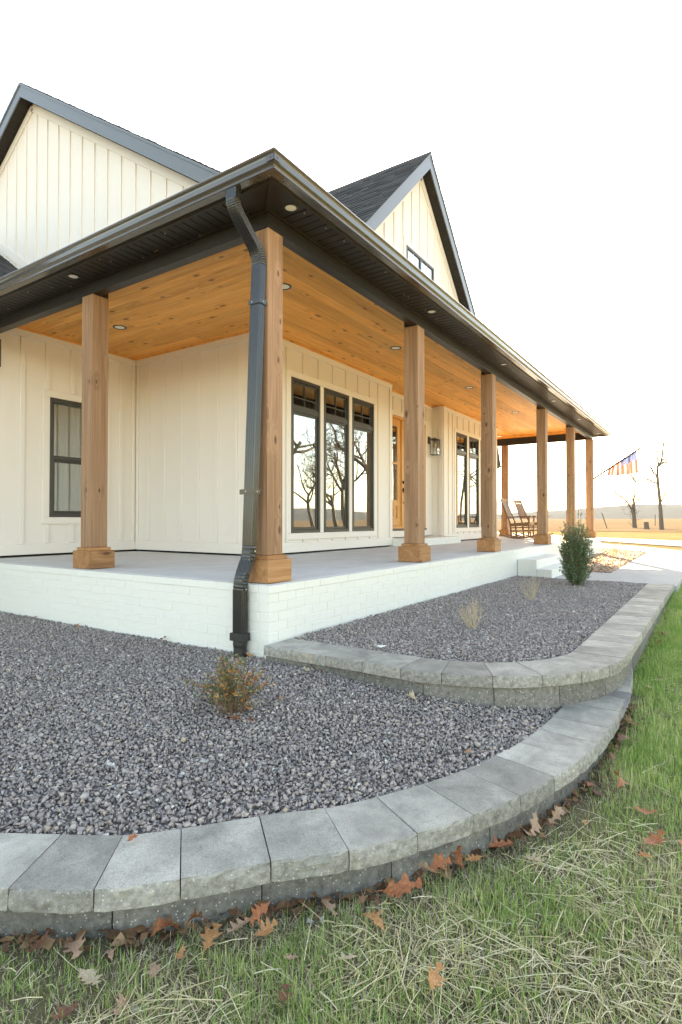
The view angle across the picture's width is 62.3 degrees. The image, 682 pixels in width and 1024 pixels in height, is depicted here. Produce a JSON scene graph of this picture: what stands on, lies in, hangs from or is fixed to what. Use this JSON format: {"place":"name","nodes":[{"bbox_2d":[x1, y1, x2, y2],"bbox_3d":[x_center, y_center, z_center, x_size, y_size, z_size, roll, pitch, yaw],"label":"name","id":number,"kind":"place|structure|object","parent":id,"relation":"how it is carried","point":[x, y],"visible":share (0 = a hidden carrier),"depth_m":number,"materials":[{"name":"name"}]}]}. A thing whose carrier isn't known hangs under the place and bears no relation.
{"place":"outdoors","nodes":[
{"label":"outdoors","id":0,"kind":"place"},
{"bbox_2d":[0,612,631,853],"bbox_3d":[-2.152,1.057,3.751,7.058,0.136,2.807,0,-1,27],"label":"gravel","id":1,"kind":"structure","parent":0,"point":[55,637],"depth_m":2.66,"materials":[{"name":"grey gravel"}]},
{"bbox_2d":[180,651,274,718],"bbox_3d":[-0.582,0.891,2.858,0.410,0.331,0.509,1,-1,-32],"label":"shrub","id":2,"kind":"object","parent":1,"relation":"on","point":[226,683],"visible":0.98,"depth_m":2.85,"materials":[{"name":"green plant"}]},
{"bbox_2d":[405,689,416,699],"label":"oak leaf","id":3,"kind":"object","parent":1,"relation":"on","point":[411,694],"visible":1,"depth_m":3.12,"materials":[{"name":"beige plant"}]},
{"bbox_2d":[0,584,681,1023],"bbox_3d":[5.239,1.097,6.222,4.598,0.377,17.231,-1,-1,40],"label":"grass","id":4,"kind":"structure","parent":0,"point":[668,656],"depth_m":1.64,"materials":[{"name":"green plant"}]},
{"bbox_2d":[52,1000,83,1020],"bbox_3d":[-0.645,1.176,1.339,0.076,0.013,0.035,-4,10,-44],"label":"oak leaf","id":5,"kind":"object","parent":4,"relation":"on","point":[67,1010],"visible":1,"depth_m":1.33,"materials":[{"name":"brown plant"}]},
{"bbox_2d":[63,932,85,958],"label":"oak leaf","id":6,"kind":"object","parent":4,"relation":"on","point":[74,946],"visible":1,"depth_m":1.51,"materials":[{"name":"beige plant"}]},
{"bbox_2d":[76,966,102,984],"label":"oak leaf","id":7,"kind":"object","parent":4,"relation":"on","point":[89,977],"visible":1,"depth_m":1.43,"materials":[{"name":"beige plant"}]},
{"bbox_2d":[105,947,115,961],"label":"oak leaf","id":8,"kind":"object","parent":4,"relation":"on","point":[110,953],"visible":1,"depth_m":1.50,"materials":[{"name":"brown plant"}]},
{"bbox_2d":[114,992,131,1014],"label":"oak leaf","id":9,"kind":"object","parent":4,"relation":"on","point":[124,1002],"visible":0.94,"depth_m":1.35,"materials":[{"name":"brown plant"}]},
{"bbox_2d":[145,959,161,977],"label":"oak leaf","id":10,"kind":"object","parent":4,"relation":"on","point":[154,968],"visible":1,"depth_m":1.45,"materials":[{"name":"brown plant"}]},
{"bbox_2d":[173,945,184,958],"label":"oak leaf","id":11,"kind":"object","parent":4,"relation":"on","point":[179,955],"visible":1,"depth_m":1.50,"materials":[{"name":"orange plant"}]},
{"bbox_2d":[200,923,221,953],"bbox_3d":[-0.364,1.173,1.553,0.062,0.009,0.122,-3,-1,9],"label":"oak leaf","id":12,"kind":"object","parent":4,"relation":"on","point":[208,936],"visible":1,"depth_m":1.57,"materials":[{"name":"orange plant"}]},
{"bbox_2d":[227,916,252,932],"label":"oak leaf","id":13,"kind":"object","parent":4,"relation":"on","point":[241,923],"visible":0.96,"depth_m":1.60,"materials":[{"name":"beige plant"}]},
{"bbox_2d":[250,917,277,940],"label":"oak leaf","id":14,"kind":"object","parent":4,"relation":"on","point":[266,929],"visible":1,"depth_m":1.59,"materials":[{"name":"orange plant"}]},
{"bbox_2d":[250,899,271,925],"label":"oak leaf","id":15,"kind":"object","parent":14,"relation":"on","point":[258,912],"visible":1,"depth_m":1.62,"materials":[{"name":"orange plant"}]},
{"bbox_2d":[275,984,293,1006],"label":"oak leaf","id":16,"kind":"object","parent":4,"relation":"on","point":[282,997],"visible":1,"depth_m":1.38,"materials":[{"name":"brown plant"}]},
{"bbox_2d":[285,953,297,959],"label":"oak leaf","id":17,"kind":"object","parent":4,"relation":"on","point":[290,957],"visible":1,"depth_m":1.50,"materials":[{"name":"brown plant"}]},
{"bbox_2d":[0,668,632,938],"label":"retaining wall","id":18,"kind":"structure","parent":4,"relation":"on","point":[60,885],"depth_m":1.80,"materials":[{"name":"concrete"}]},
{"bbox_2d":[127,833,138,841],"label":"oak leaf","id":19,"kind":"object","parent":18,"relation":"on","point":[131,837],"visible":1,"depth_m":1.80,"materials":[{"name":"brown plant"}]},
{"bbox_2d":[320,894,337,914],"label":"oak leaf","id":20,"kind":"object","parent":4,"relation":"on","point":[329,906],"visible":1,"depth_m":1.68,"materials":[{"name":"beige plant"}]},
{"bbox_2d":[0,595,678,957],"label":"leaf litter","id":21,"kind":"object","parent":4,"relation":"on","point":[127,938],"visible":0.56,"depth_m":1.71,"materials":[{"name":"brown plant"}]},
{"bbox_2d":[25,931,50,952],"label":"oak leaf","id":22,"kind":"object","parent":21,"relation":"on","point":[37,945],"visible":1,"depth_m":1.52,"materials":[{"name":"brown plant"}]},
{"bbox_2d":[147,915,179,936],"bbox_3d":[-0.495,1.163,1.590,0.104,0.053,0.064,18,-15,-35],"label":"oak leaf","id":23,"kind":"object","parent":21,"relation":"on","point":[162,923],"visible":0.99,"depth_m":1.60,"materials":[{"name":"brown plant"}]},
{"bbox_2d":[184,908,209,927],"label":"oak leaf","id":24,"kind":"object","parent":21,"relation":"on","point":[194,914],"visible":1,"depth_m":1.59,"materials":[{"name":"brown plant"}]},
{"bbox_2d":[371,894,379,904],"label":"oak leaf","id":25,"kind":"object","parent":21,"relation":"on","point":[375,899],"visible":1,"depth_m":1.71,"materials":[{"name":"brown plant"}]},
{"bbox_2d":[374,873,421,897],"bbox_3d":[0.170,1.147,1.722,0.153,0.036,0.080,-19,26,11],"label":"oak leaf","id":26,"kind":"object","parent":21,"relation":"on","point":[404,884],"visible":1,"depth_m":1.73,"materials":[{"name":"brown plant"}]},
{"bbox_2d":[415,861,440,872],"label":"oak leaf","id":27,"kind":"object","parent":21,"relation":"on","point":[426,866],"visible":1,"depth_m":1.81,"materials":[{"name":"brown plant"}]},
{"bbox_2d":[423,853,451,870],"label":"oak leaf","id":28,"kind":"object","parent":27,"relation":"on","point":[439,861],"visible":0.88,"depth_m":1.85,"materials":[{"name":"brown plant"}]},
{"bbox_2d":[450,844,463,867],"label":"oak leaf","id":29,"kind":"object","parent":21,"relation":"on","point":[457,853],"visible":1,"depth_m":1.88,"materials":[{"name":"brown plant"}]},
{"bbox_2d":[530,807,540,835],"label":"oak leaf","id":30,"kind":"object","parent":21,"relation":"on","point":[535,824],"visible":1,"depth_m":2.09,"materials":[{"name":"beige plant"}]},
{"bbox_2d":[539,819,555,827],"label":"oak leaf","id":31,"kind":"object","parent":21,"relation":"on","point":[548,823],"visible":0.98,"depth_m":2.12,"materials":[{"name":"brown plant"}]},
{"bbox_2d":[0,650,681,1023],"bbox_3d":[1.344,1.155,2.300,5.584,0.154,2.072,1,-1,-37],"label":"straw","id":32,"kind":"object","parent":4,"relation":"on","point":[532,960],"visible":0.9,"depth_m":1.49,"materials":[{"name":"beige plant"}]},
{"bbox_2d":[333,952,362,961],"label":"oak leaf","id":33,"kind":"object","parent":4,"relation":"on","point":[344,956],"visible":0.99,"depth_m":1.50,"materials":[{"name":"beige plant"}]},
{"bbox_2d":[359,909,389,931],"bbox_3d":[0.101,1.175,1.629,0.070,0.030,0.121,16,-13,-41],"label":"oak leaf","id":34,"kind":"object","parent":4,"relation":"on","point":[375,917],"visible":1,"depth_m":1.63,"materials":[{"name":"orange plant"}]},
{"bbox_2d":[426,961,445,994],"bbox_3d":[0.226,1.137,1.369,0.019,0.046,0.114,-44,-21,13],"label":"oak leaf","id":35,"kind":"object","parent":4,"relation":"on","point":[435,978],"visible":1,"depth_m":1.39,"materials":[{"name":"orange plant"}]},
{"bbox_2d":[263,583,673,710],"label":"retaining wall","id":36,"kind":"structure","parent":4,"relation":"on","point":[604,658],"depth_m":3.36,"materials":[{"name":"concrete"}]},
{"bbox_2d":[465,854,482,861],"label":"oak leaf","id":37,"kind":"object","parent":4,"relation":"on","point":[474,858],"visible":1,"depth_m":1.91,"materials":[{"name":"brown plant"}]},
{"bbox_2d":[489,835,512,846],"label":"oak leaf","id":38,"kind":"object","parent":4,"relation":"on","point":[501,843],"visible":1,"depth_m":1.99,"materials":[{"name":"brown plant"}]},
{"bbox_2d":[523,851,543,860],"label":"oak leaf","id":39,"kind":"object","parent":4,"relation":"on","point":[532,857],"visible":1,"depth_m":1.92,"materials":[{"name":"beige plant"}]},
{"bbox_2d":[548,802,565,823],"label":"oak leaf","id":40,"kind":"object","parent":4,"relation":"on","point":[557,812],"visible":0.96,"depth_m":2.17,"materials":[{"name":"beige plant"}]},
{"bbox_2d":[609,751,616,760],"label":"oak leaf","id":41,"kind":"object","parent":4,"relation":"on","point":[612,755],"visible":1,"depth_m":2.65,"materials":[{"name":"brown plant"}]},
{"bbox_2d":[614,769,629,787],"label":"oak leaf","id":42,"kind":"object","parent":4,"relation":"on","point":[620,781],"visible":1,"depth_m":2.41,"materials":[{"name":"orange plant"}]},
{"bbox_2d":[617,734,631,739],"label":"oak leaf","id":43,"kind":"object","parent":4,"relation":"on","point":[621,737],"visible":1,"depth_m":2.88,"materials":[{"name":"brown plant"}]},
{"bbox_2d":[624,715,638,725],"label":"oak leaf","id":44,"kind":"object","parent":4,"relation":"on","point":[631,722],"visible":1,"depth_m":3.03,"materials":[{"name":"brown plant"}]},
{"bbox_2d":[630,806,656,813],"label":"oak leaf","id":45,"kind":"object","parent":4,"relation":"on","point":[646,811],"visible":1,"depth_m":2.23,"materials":[{"name":"brown plant"}]},
{"bbox_2d":[634,851,656,858],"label":"oak leaf","id":46,"kind":"object","parent":4,"relation":"on","point":[643,854],"visible":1,"depth_m":1.94,"materials":[{"name":"brown plant"}]},
{"bbox_2d":[641,829,665,847],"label":"oak leaf","id":47,"kind":"object","parent":4,"relation":"on","point":[655,839],"visible":1,"depth_m":2.02,"materials":[{"name":"brown plant"}]},
{"bbox_2d":[0,0,681,513],"label":"sky","id":48,"kind":"structure","parent":0,"point":[552,129],"materials":[{"name":"white"}]},
{"bbox_2d":[294,575,646,662],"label":"gravel","id":49,"kind":"structure","parent":0,"point":[608,597],"depth_m":4.70,"materials":[{"name":"grey gravel"}]},
{"bbox_2d":[457,597,481,628],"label":"bare twigs","id":50,"kind":"object","parent":49,"relation":"on","point":[475,616],"visible":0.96,"depth_m":4.50,"materials":[{"name":"beige plant"}]},
{"bbox_2d":[518,577,540,598],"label":"bare twigs","id":51,"kind":"object","parent":49,"relation":"on","point":[532,592],"visible":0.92,"depth_m":6.14,"materials":[{"name":"beige plant"}]},
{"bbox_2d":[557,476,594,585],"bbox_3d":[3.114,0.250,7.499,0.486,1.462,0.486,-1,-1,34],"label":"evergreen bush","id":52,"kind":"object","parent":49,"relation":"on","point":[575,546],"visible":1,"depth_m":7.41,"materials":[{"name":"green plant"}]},
{"bbox_2d":[497,504,681,518],"bbox_3d":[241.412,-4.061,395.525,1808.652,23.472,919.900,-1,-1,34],"label":"hills","id":53,"kind":"structure","parent":0,"point":[670,511],"depth_m":581.08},
{"bbox_2d":[497,519,681,531],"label":"meadow","id":54,"kind":"structure","parent":0,"point":[672,525],"depth_m":90.75,"materials":[{"name":"yellow plant"}]},
{"bbox_2d":[602,473,652,527],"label":"bare tree","id":55,"kind":"object","parent":54,"relation":"on","point":[634,513],"visible":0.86,"depth_m":70.82,"materials":[{"name":"brown plant"}]},
{"bbox_2d":[644,522,649,528],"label":"tree stump","id":56,"kind":"object","parent":54,"relation":"on","point":[646,525],"visible":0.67,"depth_m":60.26,"materials":[{"name":"grey plant"}]},
{"bbox_2d":[631,436,675,529],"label":"bare tree","id":57,"kind":"object","parent":54,"relation":"on","point":[660,502],"visible":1,"depth_m":57.60,"materials":[{"name":"brown plant"}]},
{"bbox_2d":[497,530,681,550],"bbox_3d":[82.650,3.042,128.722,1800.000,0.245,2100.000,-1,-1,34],"label":"field","id":58,"kind":"structure","parent":0,"point":[677,536],"depth_m":37.24,"materials":[{"name":"beige plant"}]},
{"bbox_2d":[497,532,681,546],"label":"road","id":59,"kind":"structure","parent":0,"point":[672,543],"depth_m":25.28,"materials":[{"name":"white concrete"}]},
{"bbox_2d":[586,547,646,572],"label":"gravel","id":60,"kind":"structure","parent":0,"point":[614,562],"depth_m":12.36,"materials":[{"name":"beige gravel"}]},
{"bbox_2d":[555,572,681,593],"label":"front walk","id":61,"kind":"structure","parent":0,"point":[676,581],"depth_m":8.49,"materials":[{"name":"concrete"}]},
{"bbox_2d":[600,543,681,575],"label":"driveway","id":62,"kind":"structure","parent":0,"point":[659,561],"depth_m":11.73,"materials":[{"name":"concrete"}]},
{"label":"lawn","id":63,"kind":"structure","parent":0,"visible":0},
{"bbox_2d":[0,536,600,658],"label":"porch platform","id":64,"kind":"structure","parent":63,"relation":"on","point":[184,598],"depth_m":5.12,"materials":[{"name":"brick"}]},
{"bbox_2d":[73,294,114,568],"bbox_3d":[-2.362,-0.898,5.415,0.269,2.856,0.269,-1,-1,34],"label":"porch post","id":65,"kind":"object","parent":64,"relation":"on","point":[93,551],"visible":0.95,"depth_m":5.35,"materials":[{"name":"brown wood"}]},
{"bbox_2d":[249,227,291,583],"bbox_3d":[-0.555,-0.916,4.212,0.269,2.856,0.269,-1,-1,34],"label":"porch post","id":66,"kind":"object","parent":64,"relation":"on","point":[272,563],"visible":0.73,"depth_m":4.13,"materials":[{"name":"brown wood"}]},
{"bbox_2d":[0,82,611,557],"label":"farmhouse","id":67,"kind":"object","parent":64,"relation":"on","point":[142,234],"visible":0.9,"depth_m":7.80,"materials":[{"name":"paint"}]},
{"bbox_2d":[49,397,81,516],"bbox_3d":[-3.674,-0.709,7.728,0.268,1.761,0.880,-1,-1,34],"label":"window","id":68,"kind":"structure","parent":67,"relation":"in","point":[65,415],"depth_m":7.72,"materials":[{"name":"glass"}]},
{"bbox_2d":[67,274,79,278],"bbox_3d":[-2.478,-2.179,5.224,0.113,0.007,0.113,-1,-1,34],"label":"recessed light","id":69,"kind":"object","parent":67,"relation":"attached to","point":[73,276],"visible":1,"depth_m":5.22,"materials":[{"name":"white metal"}]},
{"bbox_2d":[113,325,126,329],"bbox_3d":[-2.757,-2.299,7.031,0.166,0.007,0.166,-1,-1,34],"label":"recessed light","id":70,"kind":"object","parent":67,"relation":"attached to","point":[120,327],"visible":1,"depth_m":7.04,"materials":[{"name":"white metal"}]},
{"bbox_2d":[225,186,266,658],"bbox_3d":[-0.704,-0.548,3.985,0.208,3.319,0.343,-1,-1,34],"label":"downspout","id":71,"kind":"object","parent":67,"relation":"attached to","point":[250,492],"visible":1,"depth_m":4.03,"materials":[{"name":"paint"}]},
{"bbox_2d":[283,283,291,289],"bbox_3d":[-0.589,-2.318,5.807,0.166,0.007,0.166,-1,-1,34],"label":"recessed light","id":72,"kind":"object","parent":67,"relation":"attached to","point":[286,286],"visible":0.56,"depth_m":5.80,"materials":[{"name":"white metal"}]},
{"bbox_2d":[283,203,298,212],"bbox_3d":[-0.362,-2.197,4.080,0.113,0.007,0.113,-1,-1,34],"label":"recessed light","id":73,"kind":"object","parent":67,"relation":"attached to","point":[291,207],"visible":1,"depth_m":4.07,"materials":[{"name":"white metal"}]},
{"bbox_2d":[291,376,319,532],"bbox_3d":[-0.517,-0.764,7.841,0.098,2.098,0.661,-1,-1,34],"label":"window","id":74,"kind":"structure","parent":67,"relation":"in","point":[314,414],"depth_m":8.03,"materials":[{"name":"brown metal"}]},
{"bbox_2d":[324,387,348,531],"bbox_3d":[-0.095,-0.754,8.475,0.098,2.098,0.664,-1,-1,34],"label":"window","id":75,"kind":"structure","parent":67,"relation":"in","point":[343,421],"depth_m":8.67,"materials":[{"name":"brown metal"}]},
{"bbox_2d":[352,397,373,530],"bbox_3d":[0.328,-0.744,9.110,0.098,2.098,0.661,-1,-1,34],"label":"window","id":76,"kind":"structure","parent":67,"relation":"in","point":[368,428],"depth_m":9.31,"materials":[{"name":"brown metal"}]},
{"bbox_2d":[390,346,401,349],"bbox_3d":[0.763,-2.286,7.873,0.166,0.007,0.166,-1,-1,34],"label":"recessed light","id":77,"kind":"object","parent":67,"relation":"attached to","point":[395,347],"visible":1,"depth_m":7.85,"materials":[{"name":"white metal"}]},
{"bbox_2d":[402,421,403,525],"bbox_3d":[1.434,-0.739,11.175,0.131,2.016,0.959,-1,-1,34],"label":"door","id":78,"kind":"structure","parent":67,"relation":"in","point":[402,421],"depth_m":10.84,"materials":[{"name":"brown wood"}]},
{"bbox_2d":[406,245,433,280],"bbox_3d":[1.538,-4.557,10.919,0.029,0.747,1.210,-1,-1,34],"label":"window","id":79,"kind":"structure","parent":67,"relation":"in","point":[413,252],"depth_m":10.89,"materials":[{"name":"brown metal"}]},
{"bbox_2d":[426,310,436,313],"bbox_3d":[0.981,-2.166,6.105,0.113,0.007,0.113,-1,-1,34],"label":"recessed light","id":80,"kind":"object","parent":67,"relation":"attached to","point":[431,311],"visible":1,"depth_m":6.10,"materials":[{"name":"white metal"}]},
{"bbox_2d":[428,437,439,455],"bbox_3d":[1.924,-1.376,11.725,0.225,0.390,0.160,-1,-1,34],"label":"wall lantern","id":81,"kind":"object","parent":67,"relation":"attached to","point":[433,440],"depth_m":11.70,"materials":[{"name":"black metal"}]},
{"bbox_2d":[456,432,467,527],"bbox_3d":[2.660,-0.697,12.612,0.098,2.091,0.646,-1,-1,34],"label":"window","id":82,"kind":"structure","parent":67,"relation":"in","point":[463,453],"depth_m":12.80,"materials":[{"name":"brown metal"}]},
{"bbox_2d":[469,437,478,526],"bbox_3d":[3.086,-0.688,13.251,0.098,2.091,0.631,-1,-1,34],"label":"window","id":83,"kind":"structure","parent":67,"relation":"in","point":[475,457],"depth_m":13.44,"materials":[{"name":"brown metal"}]},
{"bbox_2d":[398,322,430,561],"bbox_3d":[0.814,-0.885,6.267,0.269,2.856,0.269,-1,-1,34],"label":"porch post","id":84,"kind":"object","parent":64,"relation":"on","point":[414,547],"visible":0.94,"depth_m":6.20,"materials":[{"name":"brown wood"}]},
{"bbox_2d":[477,371,500,551],"bbox_3d":[2.173,-0.854,8.307,0.269,2.856,0.269,-1,-1,34],"label":"porch post","id":85,"kind":"object","parent":64,"relation":"on","point":[488,541],"visible":0.94,"depth_m":8.23,"materials":[{"name":"brown wood"}]},
{"bbox_2d":[499,445,509,535],"bbox_3d":[4.697,-0.600,16.155,0.269,2.588,0.269,-1,-1,34],"label":"porch post","id":86,"kind":"object","parent":64,"relation":"on","point":[504,529],"visible":0.79,"depth_m":16.09,"materials":[{"name":"brown wood"}]},
{"bbox_2d":[500,499,536,538],"bbox_3d":[4.490,0.167,14.136,0.880,0.998,0.645,-1,-1,31],"label":"rocking chair","id":87,"kind":"object","parent":64,"relation":"on","point":[507,510],"visible":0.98,"depth_m":14.01,"materials":[{"name":"brown wood"}]},
{"bbox_2d":[513,500,552,537],"bbox_3d":[5.063,0.178,14.887,0.880,0.998,0.645,-1,-1,38],"label":"rocking chair","id":88,"kind":"object","parent":64,"relation":"on","point":[521,511],"visible":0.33,"depth_m":14.99,"materials":[{"name":"brown wood"}]},
{"bbox_2d":[534,406,551,543],"bbox_3d":[3.871,-0.815,10.857,0.269,2.856,0.269,-1,-1,34],"label":"porch post","id":89,"kind":"object","parent":64,"relation":"on","point":[542,536],"visible":0.93,"depth_m":10.78,"materials":[{"name":"brown wood"}]},
{"bbox_2d":[564,425,575,539],"bbox_3d":[5.279,-0.782,12.971,0.269,2.856,0.269,-1,-1,34],"label":"porch post","id":90,"kind":"object","parent":64,"relation":"on","point":[570,452],"visible":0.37,"depth_m":12.90,"materials":[{"name":"brown wood"}]},
{"bbox_2d":[585,438,595,537],"bbox_3d":[6.571,-0.753,14.910,0.269,2.856,0.269,-1,-1,34],"label":"porch post","id":91,"kind":"object","parent":64,"relation":"on","point":[589,450],"visible":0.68,"depth_m":14.84,"materials":[{"name":"brown wood"}]},
{"bbox_2d":[594,447,640,478],"bbox_3d":[7.135,-1.223,14.726,1.231,0.857,0.166,-1,-1,34],"label":"flag","id":92,"kind":"object","parent":91,"relation":"attached to","point":[627,464],"visible":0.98,"depth_m":14.59,"materials":[{"name":"multicoloured fabric"}]},
{"label":"far gravel bed","id":93,"kind":"structure","parent":0,"visible":0},
{"bbox_2d":[595,554,607,562],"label":"shrub","id":94,"kind":"object","parent":93,"relation":"on","point":[596,558],"visible":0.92,"depth_m":11.25,"materials":[{"name":"beige plant"}]},
{"bbox_2d":[604,548,621,554],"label":"shrub","id":95,"kind":"object","parent":93,"relation":"on","point":[613,553],"visible":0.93,"depth_m":13.79,"materials":[{"name":"yellow plant"}]},
{"bbox_2d":[605,539,622,550],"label":"shrub","id":96,"kind":"object","parent":93,"relation":"on","point":[615,545],"visible":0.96,"depth_m":15.94,"materials":[{"name":"beige plant"}]}
]}

